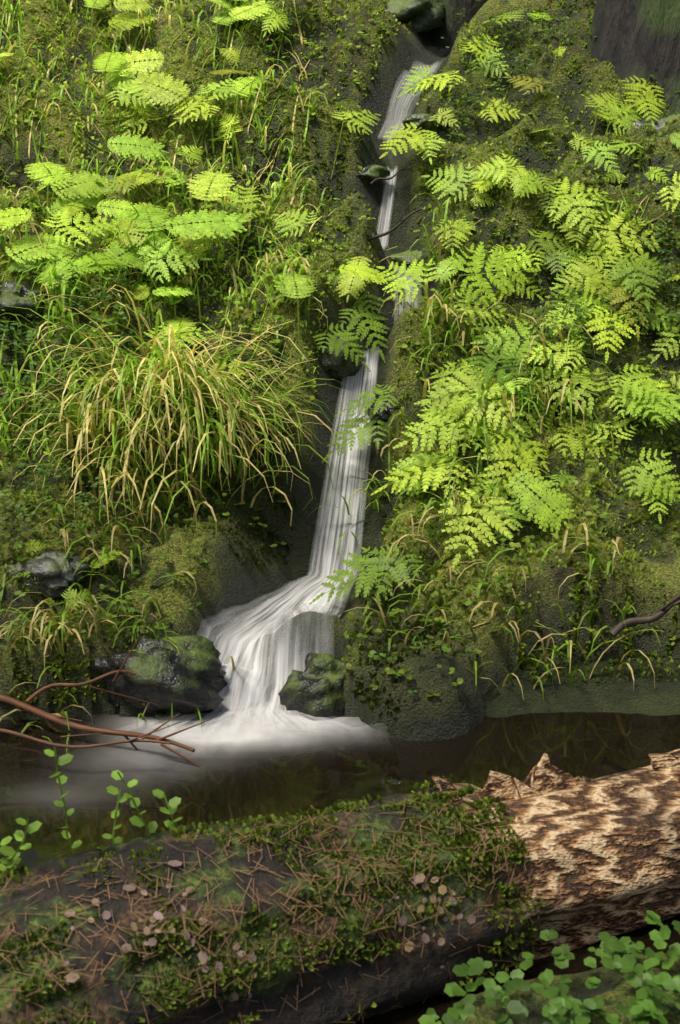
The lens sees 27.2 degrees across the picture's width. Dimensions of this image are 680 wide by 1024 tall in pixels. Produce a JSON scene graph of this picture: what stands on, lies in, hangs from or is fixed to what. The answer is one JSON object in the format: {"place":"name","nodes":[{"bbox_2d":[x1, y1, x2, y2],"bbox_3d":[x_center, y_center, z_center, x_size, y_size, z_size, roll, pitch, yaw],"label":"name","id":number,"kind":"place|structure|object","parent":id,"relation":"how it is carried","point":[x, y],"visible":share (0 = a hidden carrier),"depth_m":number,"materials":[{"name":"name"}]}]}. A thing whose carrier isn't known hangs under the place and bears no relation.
{"place":"outdoors","nodes":[
{"label":"outdoors","id":0,"kind":"place"},
{"bbox_2d":[0,0,679,1023],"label":"terrain","id":1,"kind":"structure","parent":0,"point":[232,594],"depth_m":3.79,"materials":[{"name":"green plant"}]},
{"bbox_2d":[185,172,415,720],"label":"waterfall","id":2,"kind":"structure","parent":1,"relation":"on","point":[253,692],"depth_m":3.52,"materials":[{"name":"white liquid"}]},
{"bbox_2d":[0,0,667,752],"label":"grass tufts","id":3,"kind":"object","parent":1,"relation":"on","point":[184,406],"visible":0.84,"depth_m":3.59,"materials":[{"name":"green plant"}]},
{"bbox_2d":[0,0,678,783],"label":"stream rocks","id":4,"kind":"object","parent":1,"relation":"on","point":[186,680],"visible":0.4,"depth_m":3.21,"materials":[{"name":"grey stone"}]},
{"bbox_2d":[0,0,679,630],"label":"ferns","id":5,"kind":"object","parent":1,"relation":"on","point":[648,392],"visible":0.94,"depth_m":3.86,"materials":[{"name":"green plant"}]},
{"bbox_2d":[0,765,679,1023],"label":"fallen log","id":6,"kind":"object","parent":1,"relation":"on","point":[610,843],"visible":0.72,"depth_m":2.18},
{"bbox_2d":[6,860,475,1007],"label":"mushrooms","id":7,"kind":"object","parent":6,"relation":"on","point":[416,880],"visible":1,"depth_m":2.06,"materials":[{"name":"brown plant"}]},
{"bbox_2d":[0,773,545,1023],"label":"log moss tufts","id":8,"kind":"object","parent":6,"relation":"on","point":[456,816],"visible":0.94,"depth_m":2.20,"materials":[{"name":"green plant"}]},
{"bbox_2d":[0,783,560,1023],"bbox_3d":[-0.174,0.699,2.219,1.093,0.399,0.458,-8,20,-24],"label":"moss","id":9,"kind":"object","parent":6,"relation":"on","point":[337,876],"visible":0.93,"depth_m":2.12,"materials":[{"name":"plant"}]},
{"bbox_2d":[421,749,679,824],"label":"broken wood splinters","id":10,"kind":"object","parent":6,"relation":"on","point":[544,776],"visible":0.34,"depth_m":2.46,"materials":[{"name":"brown wood"}]},
{"bbox_2d":[0,0,679,719],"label":"moss tufts","id":11,"kind":"object","parent":1,"relation":"on","point":[64,668],"visible":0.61,"depth_m":3.82,"materials":[{"name":"green plant"}]},
{"bbox_2d":[0,0,679,696],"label":"herb leaves","id":12,"kind":"object","parent":1,"relation":"on","point":[276,474],"visible":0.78,"depth_m":3.69,"materials":[{"name":"green plant"}]},
{"bbox_2d":[0,524,679,1023],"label":"plants","id":13,"kind":"object","parent":1,"relation":"on","point":[642,1008],"visible":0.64,"depth_m":2.07,"materials":[{"name":"green plant"}]},
{"bbox_2d":[0,155,679,766],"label":"dead branches","id":14,"kind":"object","parent":1,"relation":"on","point":[614,633],"visible":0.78,"depth_m":3.05,"materials":[{"name":"brown wood"}]},
{"bbox_2d":[427,0,487,56],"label":"tree trunk","id":15,"kind":"object","parent":1,"relation":"on","point":[448,29],"visible":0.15,"depth_m":5.04,"materials":[{"name":"brown plant"}]},
{"bbox_2d":[587,0,679,116],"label":"tree trunk","id":16,"kind":"object","parent":1,"relation":"on","point":[639,39],"visible":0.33,"depth_m":4.50,"materials":[{"name":"brown plant"}]},
{"bbox_2d":[0,701,679,1023],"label":"pool water","id":17,"kind":"structure","parent":0,"point":[253,764],"depth_m":2.99,"materials":[{"name":"black liquid"}]}
]}

